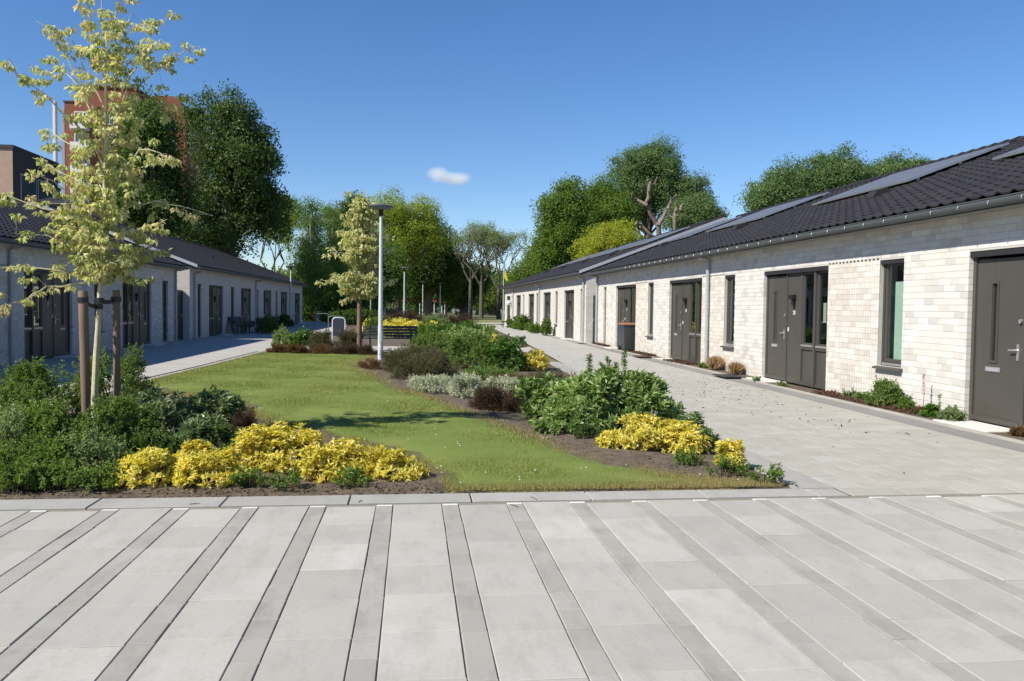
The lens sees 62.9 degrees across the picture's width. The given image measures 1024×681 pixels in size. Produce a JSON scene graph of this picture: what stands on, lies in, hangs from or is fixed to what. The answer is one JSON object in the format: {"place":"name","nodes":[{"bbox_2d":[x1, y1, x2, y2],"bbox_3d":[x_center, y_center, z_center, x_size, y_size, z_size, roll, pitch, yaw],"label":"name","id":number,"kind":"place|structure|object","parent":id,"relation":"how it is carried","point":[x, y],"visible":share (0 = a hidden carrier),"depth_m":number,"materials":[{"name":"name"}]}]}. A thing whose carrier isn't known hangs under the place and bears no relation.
{"place":"outdoors","nodes":[
{"label":"outdoors","id":0,"kind":"place"},
{"bbox_2d":[0,321,346,404],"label":"path","id":1,"kind":"structure","parent":0,"point":[172,356],"depth_m":26.96,"materials":[{"name":"grey concrete"}]},
{"bbox_2d":[0,352,796,499],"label":"planting bed","id":2,"kind":"object","parent":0,"point":[657,457],"visible":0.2,"depth_m":7.83,"materials":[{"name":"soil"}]},
{"bbox_2d":[0,373,28,414],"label":"spirea shrub","id":3,"kind":"object","parent":2,"relation":"on","point":[7,390],"visible":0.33,"depth_m":10.02,"materials":[{"name":"green plant"}]},
{"bbox_2d":[0,398,37,457],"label":"abelia shrub","id":4,"kind":"object","parent":2,"relation":"on","point":[13,424],"visible":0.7,"depth_m":7.94,"materials":[{"name":"green plant"}]},
{"bbox_2d":[0,452,53,490],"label":"green shrub","id":5,"kind":"object","parent":2,"relation":"on","point":[16,473],"visible":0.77,"depth_m":6.99,"materials":[{"name":"green plant"}]},
{"bbox_2d":[3,374,55,435],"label":"spirea shrub","id":6,"kind":"object","parent":2,"relation":"on","point":[21,397],"visible":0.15,"depth_m":9.27,"materials":[{"name":"green plant"}]},
{"bbox_2d":[0,429,82,482],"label":"green shrub","id":7,"kind":"object","parent":2,"relation":"on","point":[53,448],"visible":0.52,"depth_m":7.38,"materials":[{"name":"green plant"}]},
{"bbox_2d":[0,355,102,420],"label":"spirea shrub","id":8,"kind":"object","parent":2,"relation":"on","point":[33,370],"visible":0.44,"depth_m":10.83,"materials":[{"name":"green plant"}]},
{"bbox_2d":[3,396,102,456],"bbox_3d":[-4.609,0.872,8.447,0.995,0.658,1.153,0,2,-15],"label":"spirea shrub","id":9,"kind":"object","parent":2,"relation":"on","point":[46,422],"visible":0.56,"depth_m":8.27,"materials":[{"name":"green plant"}]},
{"bbox_2d":[23,457,94,490],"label":"green shrub","id":10,"kind":"object","parent":2,"relation":"on","point":[58,468],"visible":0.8,"depth_m":7.05,"materials":[{"name":"green plant"}]},
{"bbox_2d":[78,291,90,422],"bbox_3d":[-4.718,0.337,9.250,0.126,1.768,0.100,0,2,-7],"label":"tree stake","id":11,"kind":"object","parent":2,"relation":"on","point":[83,311],"visible":0.77,"depth_m":9.21,"materials":[{"name":"brown wood"}]},
{"bbox_2d":[54,423,126,470],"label":"green shrub","id":12,"kind":"object","parent":2,"relation":"on","point":[110,452],"visible":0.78,"depth_m":7.51,"materials":[{"name":"green plant"}]},
{"bbox_2d":[64,458,127,490],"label":"green shrub","id":13,"kind":"object","parent":2,"relation":"on","point":[98,475],"visible":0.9,"depth_m":7.06,"materials":[{"name":"green plant"}]},
{"bbox_2d":[0,0,211,421],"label":"young maple tree","id":14,"kind":"object","parent":2,"relation":"on","point":[97,265],"visible":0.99,"depth_m":9.34,"materials":[{"name":"green plant"}]},
{"bbox_2d":[57,342,163,412],"bbox_3d":[-5.739,0.527,12.050,1.268,1.012,1.299,1,2,6],"label":"spirea shrub","id":15,"kind":"object","parent":2,"relation":"on","point":[128,374],"visible":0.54,"depth_m":11.97,"materials":[{"name":"green plant"}]},
{"bbox_2d":[69,391,155,457],"bbox_3d":[-4.123,0.862,8.622,0.895,0.686,0.987,-1,3,-41],"label":"spirea shrub","id":16,"kind":"object","parent":2,"relation":"on","point":[120,419],"visible":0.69,"depth_m":8.53,"materials":[{"name":"green plant"}]},
{"bbox_2d":[112,290,120,405],"bbox_3d":[-4.577,0.309,9.699,0.080,1.790,0.080,0,2,-7],"label":"tree stake","id":17,"kind":"object","parent":2,"relation":"on","point":[116,354],"visible":0.77,"depth_m":9.66,"materials":[{"name":"brown wood"}]},
{"bbox_2d":[106,446,188,489],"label":"golden shrub","id":18,"kind":"object","parent":2,"relation":"on","point":[153,463],"visible":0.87,"depth_m":7.21,"materials":[{"name":"yellow plant"}]},
{"bbox_2d":[117,427,191,458],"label":"green shrub","id":19,"kind":"object","parent":2,"relation":"on","point":[145,439],"visible":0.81,"depth_m":8.35,"materials":[{"name":"green plant"}]},
{"bbox_2d":[121,384,205,435],"bbox_3d":[-4.117,0.830,9.809,1.118,0.667,1.217,0,2,-18],"label":"rhododendron","id":20,"kind":"object","parent":2,"relation":"on","point":[167,413],"visible":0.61,"depth_m":9.57,"materials":[{"name":"green plant"}]},
{"bbox_2d":[170,412,237,448],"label":"rhododendron","id":21,"kind":"object","parent":2,"relation":"on","point":[203,421],"visible":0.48,"depth_m":8.80,"materials":[{"name":"green plant"}]},
{"bbox_2d":[172,445,244,488],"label":"golden shrub","id":22,"kind":"object","parent":2,"relation":"on","point":[221,466],"visible":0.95,"depth_m":7.24,"materials":[{"name":"yellow plant"}]},
{"bbox_2d":[188,384,247,427],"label":"rhododendron","id":23,"kind":"object","parent":2,"relation":"on","point":[226,404],"visible":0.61,"depth_m":9.99,"materials":[{"name":"green plant"}]},
{"bbox_2d":[205,416,258,453],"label":"green shrub","id":24,"kind":"object","parent":2,"relation":"on","point":[224,433],"visible":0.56,"depth_m":8.73,"materials":[{"name":"green plant"}]},
{"bbox_2d":[230,406,261,432],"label":"heather","id":25,"kind":"object","parent":2,"relation":"on","point":[239,419],"visible":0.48,"depth_m":9.56,"materials":[{"name":"brown plant"}]},
{"bbox_2d":[228,464,273,487],"bbox_3d":[-2.260,1.179,7.276,0.380,0.209,0.282,0,2,-10],"label":"weed patch","id":26,"kind":"object","parent":2,"relation":"on","point":[243,478],"visible":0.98,"depth_m":7.22,"materials":[{"name":"green plant"}]},
{"bbox_2d":[264,465,301,489],"bbox_3d":[-1.963,1.172,7.228,0.323,0.202,0.296,2,3,22],"label":"weed patch","id":27,"kind":"object","parent":2,"relation":"on","point":[293,477],"visible":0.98,"depth_m":7.21,"materials":[{"name":"green plant"}]},
{"bbox_2d":[230,421,342,473],"bbox_3d":[-2.092,1.008,8.005,1.155,0.492,0.752,0,2,-12],"label":"golden shrub","id":28,"kind":"object","parent":2,"relation":"on","point":[267,447],"visible":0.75,"depth_m":7.87,"materials":[{"name":"yellow plant"}]},
{"bbox_2d":[297,436,387,483],"bbox_3d":[-1.523,1.081,7.641,0.868,0.403,0.633,0,2,-17],"label":"golden shrub","id":29,"kind":"object","parent":2,"relation":"on","point":[329,460],"visible":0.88,"depth_m":7.53,"materials":[{"name":"yellow plant"}]},
{"bbox_2d":[329,461,372,488],"bbox_3d":[-1.407,1.166,7.314,0.380,0.237,0.260,0,2,-14],"label":"weed patch","id":30,"kind":"object","parent":2,"relation":"on","point":[360,475],"visible":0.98,"depth_m":7.30,"materials":[{"name":"green plant"}]},
{"bbox_2d":[315,187,397,308],"bbox_3d":[-5.103,-2.326,27.869,2.813,5.534,2.070,0,2,-16],"label":"young maple tree","id":31,"kind":"object","parent":2,"relation":"on","point":[361,248],"visible":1,"depth_m":27.55,"materials":[{"name":"green plant"}]},
{"bbox_2d":[369,204,393,360],"bbox_3d":[-3.673,-1.604,23.439,0.700,4.420,0.700,0,2,-7],"label":"street lamp","id":32,"kind":"object","parent":2,"relation":"on","point":[380,208],"visible":0.93,"depth_m":23.39,"materials":[{"name":"grey metal"}]},
{"bbox_2d":[364,447,430,481],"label":"golden shrub","id":33,"kind":"object","parent":2,"relation":"on","point":[394,462],"visible":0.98,"depth_m":7.54,"materials":[{"name":"yellow plant"}]},
{"bbox_2d":[378,341,426,372],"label":"twiggy shrub","id":34,"kind":"object","parent":2,"relation":"on","point":[394,358],"visible":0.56,"depth_m":19.91,"materials":[{"name":"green plant"}]},
{"bbox_2d":[389,352,444,379],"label":"twiggy shrub","id":35,"kind":"object","parent":2,"relation":"on","point":[416,369],"visible":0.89,"depth_m":17.87,"materials":[{"name":"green plant"}]},
{"bbox_2d":[406,373,454,392],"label":"silver shrub","id":36,"kind":"object","parent":2,"relation":"on","point":[430,383],"visible":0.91,"depth_m":15.38,"materials":[{"name":"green plant"}]},
{"bbox_2d":[409,328,460,356],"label":"green shrub","id":37,"kind":"object","parent":2,"relation":"on","point":[439,339],"visible":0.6,"depth_m":24.33,"materials":[{"name":"green plant"}]},
{"bbox_2d":[416,342,460,376],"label":"twiggy shrub","id":38,"kind":"object","parent":2,"relation":"on","point":[447,365],"visible":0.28,"depth_m":18.88,"materials":[{"name":"green plant"}]},
{"bbox_2d":[448,371,491,398],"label":"silver shrub","id":39,"kind":"object","parent":2,"relation":"on","point":[463,383],"visible":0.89,"depth_m":14.33,"materials":[{"name":"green plant"}]},
{"bbox_2d":[445,332,505,368],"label":"green shrub","id":40,"kind":"object","parent":2,"relation":"on","point":[474,352],"visible":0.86,"depth_m":20.64,"materials":[{"name":"green plant"}]},
{"bbox_2d":[460,363,520,381],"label":"groundcover","id":41,"kind":"object","parent":2,"relation":"on","point":[488,370],"visible":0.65,"depth_m":17.88,"materials":[{"name":"green plant"}]},
{"bbox_2d":[467,382,516,410],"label":"heather","id":42,"kind":"object","parent":2,"relation":"on","point":[485,397],"visible":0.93,"depth_m":12.75,"materials":[{"name":"brown plant"}]},
{"bbox_2d":[483,333,527,370],"bbox_3d":[-0.167,0.274,20.772,1.212,0.941,1.654,0,2,-7],"label":"laurel","id":43,"kind":"object","parent":2,"relation":"on","point":[506,347],"visible":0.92,"depth_m":20.35,"materials":[{"name":"green plant"}]},
{"bbox_2d":[519,348,550,370],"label":"golden shrub","id":44,"kind":"object","parent":2,"relation":"on","point":[537,360],"visible":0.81,"depth_m":20.91,"materials":[{"name":"yellow plant"}]},
{"bbox_2d":[513,371,567,419],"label":"rhododendron","id":45,"kind":"object","parent":2,"relation":"on","point":[535,391],"visible":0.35,"depth_m":11.98,"materials":[{"name":"green plant"}]},
{"bbox_2d":[527,395,621,434],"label":"rhododendron","id":46,"kind":"object","parent":2,"relation":"on","point":[561,413],"visible":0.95,"depth_m":10.59,"materials":[{"name":"green plant"}]},
{"bbox_2d":[544,361,645,426],"bbox_3d":[1.141,0.708,11.439,1.483,0.879,1.352,0,2,-13],"label":"rhododendron","id":47,"kind":"object","parent":2,"relation":"on","point":[603,382],"visible":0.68,"depth_m":11.12,"materials":[{"name":"green plant"}]},
{"bbox_2d":[595,411,681,451],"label":"golden shrub","id":48,"kind":"object","parent":2,"relation":"on","point":[647,430],"visible":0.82,"depth_m":9.30,"materials":[{"name":"yellow plant"}]},
{"bbox_2d":[610,367,687,424],"bbox_3d":[1.859,0.752,11.321,1.145,0.819,1.103,0,2,-17],"label":"rhododendron","id":49,"kind":"object","parent":2,"relation":"on","point":[648,393],"visible":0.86,"depth_m":11.08,"materials":[{"name":"green plant"}]},
{"bbox_2d":[655,420,713,454],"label":"golden shrub","id":50,"kind":"object","parent":2,"relation":"on","point":[682,435],"visible":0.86,"depth_m":9.20,"materials":[{"name":"yellow plant"}]},
{"bbox_2d":[704,453,752,476],"bbox_3d":[2.053,1.181,7.981,0.526,0.217,0.257,0,2,-8],"label":"weed patch","id":51,"kind":"object","parent":2,"relation":"on","point":[724,463],"visible":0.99,"depth_m":7.97,"materials":[{"name":"green plant"}]},
{"bbox_2d":[713,438,747,466],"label":"golden shrub","id":52,"kind":"object","parent":2,"relation":"on","point":[729,448],"visible":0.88,"depth_m":8.37,"materials":[{"name":"yellow plant"}]},
{"bbox_2d":[307,346,536,351],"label":"paved square","id":53,"kind":"structure","parent":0,"point":[523,349],"depth_m":31.41,"materials":[{"name":"grey concrete"}]},
{"bbox_2d":[363,326,416,345],"bbox_3d":[-4.236,-0.075,29.175,1.850,0.888,0.592,0,2,-7],"label":"park bench","id":54,"kind":"object","parent":53,"relation":"on","point":[370,332],"visible":0.72,"depth_m":28.94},
{"bbox_2d":[390,317,504,322],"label":"lawn","id":55,"kind":"structure","parent":0,"point":[488,320],"depth_m":94.56,"materials":[{"name":"green plant"}]},
{"bbox_2d":[346,232,420,314],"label":"park tree","id":56,"kind":"object","parent":55,"relation":"on","point":[393,270],"visible":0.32,"depth_m":89.35,"materials":[{"name":"green plant"}]},
{"bbox_2d":[351,184,458,316],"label":"park tree","id":57,"kind":"object","parent":55,"relation":"on","point":[402,222],"visible":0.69,"depth_m":96.06,"materials":[{"name":"green plant"}]},
{"bbox_2d":[401,221,471,315],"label":"park tree","id":58,"kind":"object","parent":55,"relation":"on","point":[444,267],"visible":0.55,"depth_m":115.71,"materials":[{"name":"green plant"}]},
{"bbox_2d":[449,222,489,317],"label":"park tree","id":59,"kind":"object","parent":55,"relation":"on","point":[474,239],"visible":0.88,"depth_m":107.37,"materials":[{"name":"green plant"}]},
{"bbox_2d":[462,218,510,317],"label":"park tree","id":60,"kind":"object","parent":55,"relation":"on","point":[481,302],"visible":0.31,"depth_m":111.87,"materials":[{"name":"green plant"}]},
{"bbox_2d":[481,225,531,318],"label":"park tree","id":61,"kind":"object","parent":55,"relation":"on","point":[495,237],"visible":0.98,"depth_m":105.44,"materials":[{"name":"green plant"}]},
{"bbox_2d":[508,242,534,283],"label":"park tree","id":62,"kind":"object","parent":55,"relation":"on","point":[521,271],"visible":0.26,"depth_m":99.78,"materials":[{"name":"green plant"}]},
{"bbox_2d":[524,172,612,274],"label":"oak tree","id":63,"kind":"object","parent":55,"relation":"on","point":[565,208],"visible":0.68,"depth_m":83.95,"materials":[{"name":"green plant"}]},
{"bbox_2d":[580,172,642,242],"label":"oak tree","id":64,"kind":"object","parent":55,"relation":"on","point":[609,204],"visible":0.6,"depth_m":90.07,"materials":[{"name":"green plant"}]},
{"bbox_2d":[601,130,693,238],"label":"poplar tree","id":65,"kind":"object","parent":55,"relation":"on","point":[652,161],"visible":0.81,"depth_m":96.37,"materials":[{"name":"green plant"}]},
{"bbox_2d":[656,167,731,231],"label":"poplar tree","id":66,"kind":"object","parent":55,"relation":"on","point":[698,200],"visible":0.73,"depth_m":91.97,"materials":[{"name":"green plant"}]},
{"bbox_2d":[99,313,824,498],"bbox_3d":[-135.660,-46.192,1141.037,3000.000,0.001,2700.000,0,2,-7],"label":"ground","id":67,"kind":"structure","parent":0,"point":[490,316],"depth_m":63.68,"materials":[{"name":"brown soil"}]},
{"bbox_2d":[0,144,58,202],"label":"brown block","id":68,"kind":"structure","parent":67,"relation":"on","point":[16,162],"depth_m":49.61,"materials":[{"name":"beige brick"}]},
{"bbox_2d":[0,194,188,364],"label":"terrace","id":69,"kind":"structure","parent":67,"relation":"on","point":[47,325],"depth_m":24.84,"materials":[{"name":"white brick"}]},
{"bbox_2d":[54,275,68,355],"bbox_3d":[-13.132,-0.737,24.395,0.124,2.310,0.960,0,2,-6],"label":"front door","id":70,"kind":"structure","parent":69,"relation":"in","point":[60,300],"depth_m":24.39,"materials":[{"name":"grey wood"}]},
{"bbox_2d":[140,284,148,343],"bbox_3d":[-13.867,-1.036,31.571,0.124,2.310,0.960,0,2,-6],"label":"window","id":71,"kind":"structure","parent":69,"relation":"in","point":[143,290],"depth_m":31.57,"materials":[{"name":"grey wood"}]},
{"bbox_2d":[52,84,208,235],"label":"tower block","id":72,"kind":"structure","parent":67,"relation":"on","point":[69,107],"depth_m":111.36,"materials":[{"name":"red brick"}]},
{"bbox_2d":[93,84,217,239],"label":"willow tree","id":73,"kind":"object","parent":67,"relation":"on","point":[158,182],"visible":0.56,"depth_m":65.11,"materials":[{"name":"green plant"}]},
{"bbox_2d":[27,200,307,338],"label":"terrace","id":74,"kind":"structure","parent":67,"relation":"on","point":[218,287],"depth_m":44.72,"materials":[{"name":"white brick"}]},
{"bbox_2d":[166,78,300,260],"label":"willow tree","id":75,"kind":"object","parent":67,"relation":"on","point":[243,158],"visible":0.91,"depth_m":73.00,"materials":[{"name":"green plant"}]},
{"bbox_2d":[260,192,297,272],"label":"birch tree","id":76,"kind":"object","parent":67,"relation":"on","point":[284,239],"visible":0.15,"depth_m":88.11,"materials":[{"name":"green plant"}]},
{"bbox_2d":[281,196,336,320],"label":"birch tree","id":77,"kind":"object","parent":67,"relation":"on","point":[312,267],"visible":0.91,"depth_m":81.14,"materials":[{"name":"green plant"}]},
{"bbox_2d":[258,260,386,320],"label":"distant wood","id":78,"kind":"object","parent":67,"relation":"on","point":[320,302],"visible":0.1,"depth_m":81.04,"materials":[{"name":"green plant"}]},
{"bbox_2d":[317,199,355,312],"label":"birch tree","id":79,"kind":"object","parent":67,"relation":"on","point":[334,239],"visible":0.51,"depth_m":84.80,"materials":[{"name":"green plant"}]},
{"bbox_2d":[307,326,528,346],"bbox_3d":[-5.335,-0.526,50.294,10.500,0.090,34.900,0,2,-7],"label":"planting bed","id":80,"kind":"object","parent":67,"relation":"on","point":[391,342],"visible":0.08,"depth_m":36.20,"materials":[{"name":"soil"}]},
{"bbox_2d":[319,307,384,324],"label":"hedge bush","id":81,"kind":"object","parent":80,"relation":"on","point":[349,316],"visible":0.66,"depth_m":64.48,"materials":[{"name":"green plant"}]},
{"bbox_2d":[0,352,848,510],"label":"bed border","id":82,"kind":"object","parent":67,"relation":"on","point":[807,486],"visible":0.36,"depth_m":6.98,"materials":[{"name":"grey concrete"}]},
{"bbox_2d":[433,251,497,316],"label":"park tree","id":83,"kind":"object","parent":67,"relation":"on","point":[475,291],"visible":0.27,"depth_m":123.06,"materials":[{"name":"green plant"}]},
{"bbox_2d":[472,270,514,315],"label":"park tree","id":84,"kind":"object","parent":67,"relation":"on","point":[490,307],"visible":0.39,"depth_m":148.70,"materials":[{"name":"green plant"}]},
{"bbox_2d":[567,216,646,270],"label":"willow tree","id":85,"kind":"object","parent":67,"relation":"on","point":[614,234],"visible":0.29,"depth_m":65.41,"materials":[{"name":"green plant"}]},
{"bbox_2d":[499,215,727,342],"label":"terrace","id":86,"kind":"structure","parent":67,"relation":"on","point":[560,297],"depth_m":44.18,"materials":[{"name":"beige brick"}]},
{"bbox_2d":[631,177,677,235],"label":"pollarded tree","id":87,"kind":"object","parent":67,"relation":"on","point":[650,186],"visible":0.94,"depth_m":61.27,"materials":[{"name":"brown plant"}]},
{"bbox_2d":[586,136,1023,431],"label":"terrace","id":88,"kind":"structure","parent":67,"relation":"on","point":[907,278],"depth_m":15.62,"materials":[{"name":"beige brick"}]},
{"bbox_2d":[671,284,681,359],"bbox_3d":[5.116,-0.588,25.968,0.125,2.310,0.960,0,2,-7],"label":"front door","id":89,"kind":"structure","parent":88,"relation":"in","point":[677,288],"depth_m":25.97,"materials":[{"name":"grey wood"}]},
{"bbox_2d":[720,274,808,348],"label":"window","id":90,"kind":"structure","parent":88,"relation":"in","point":[730,343],"depth_m":21.59,"materials":[{"name":"black glass"}]},
{"bbox_2d":[766,275,786,380],"bbox_3d":[5.939,-0.288,18.800,0.124,2.310,0.960,0,2,-7],"label":"front door","id":91,"kind":"structure","parent":88,"relation":"in","point":[777,284],"depth_m":18.80,"materials":[{"name":"grey wood"}]},
{"bbox_2d":[872,253,1023,371],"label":"window","id":92,"kind":"structure","parent":88,"relation":"in","point":[896,362],"depth_m":14.35,"materials":[{"name":"black glass"}]},
{"bbox_2d":[971,256,1023,426],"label":"front door","id":93,"kind":"structure","parent":88,"relation":"in","point":[1000,294],"depth_m":11.64,"materials":[{"name":"grey wood"}]},
{"bbox_2d":[732,141,879,211],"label":"poplar tree","id":94,"kind":"object","parent":67,"relation":"on","point":[824,172],"visible":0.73,"depth_m":76.84,"materials":[{"name":"green plant"}]},
{"bbox_2d":[867,145,931,176],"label":"poplar tree","id":95,"kind":"object","parent":67,"relation":"on","point":[887,165],"visible":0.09,"depth_m":79.28,"materials":[{"name":"green plant"}]},
{"bbox_2d":[141,350,788,492],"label":"lawn","id":96,"kind":"structure","parent":0,"point":[436,446],"depth_m":10.78,"materials":[{"name":"green plant"}]},
{"bbox_2d":[0,494,1023,680],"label":"plaza","id":97,"kind":"structure","parent":0,"point":[894,588],"depth_m":4.71,"materials":[{"name":"grey concrete"}]},
{"bbox_2d":[0,0,1023,273],"label":"sky","id":98,"kind":"structure","parent":0,"point":[478,107],"materials":[{"name":"blue"}]},
{"bbox_2d":[489,325,720,378],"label":"path","id":99,"kind":"structure","parent":0,"point":[568,352],"depth_m":26.99,"materials":[{"name":"grey concrete"}]},
{"bbox_2d":[501,325,1023,452],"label":"kerb strip","id":100,"kind":"object","parent":99,"relation":"on","point":[988,438],"visible":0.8,"depth_m":13.42,"materials":[{"name":"grey concrete"}]},
{"bbox_2d":[605,346,1023,440],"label":"planting bed","id":101,"kind":"object","parent":99,"relation":"on","point":[810,390],"depth_m":15.58,"materials":[{"name":"soil"}]},
{"bbox_2d":[618,323,635,350],"bbox_3d":[4.296,-0.137,31.176,0.570,1.043,0.771,0,2,-10],"label":"wheelie bin","id":102,"kind":"object","parent":101,"relation":"on","point":[627,335],"visible":0.87,"depth_m":30.88,"materials":[{"name":"black plastic"}]},
{"bbox_2d":[864,375,903,406],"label":"shrub","id":103,"kind":"object","parent":101,"relation":"on","point":[885,390],"visible":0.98,"depth_m":13.80,"materials":[{"name":"green plant"}]},
{"bbox_2d":[621,379,1023,495],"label":"path","id":104,"kind":"structure","parent":0,"point":[880,456],"depth_m":9.89,"materials":[{"name":"grey concrete"}]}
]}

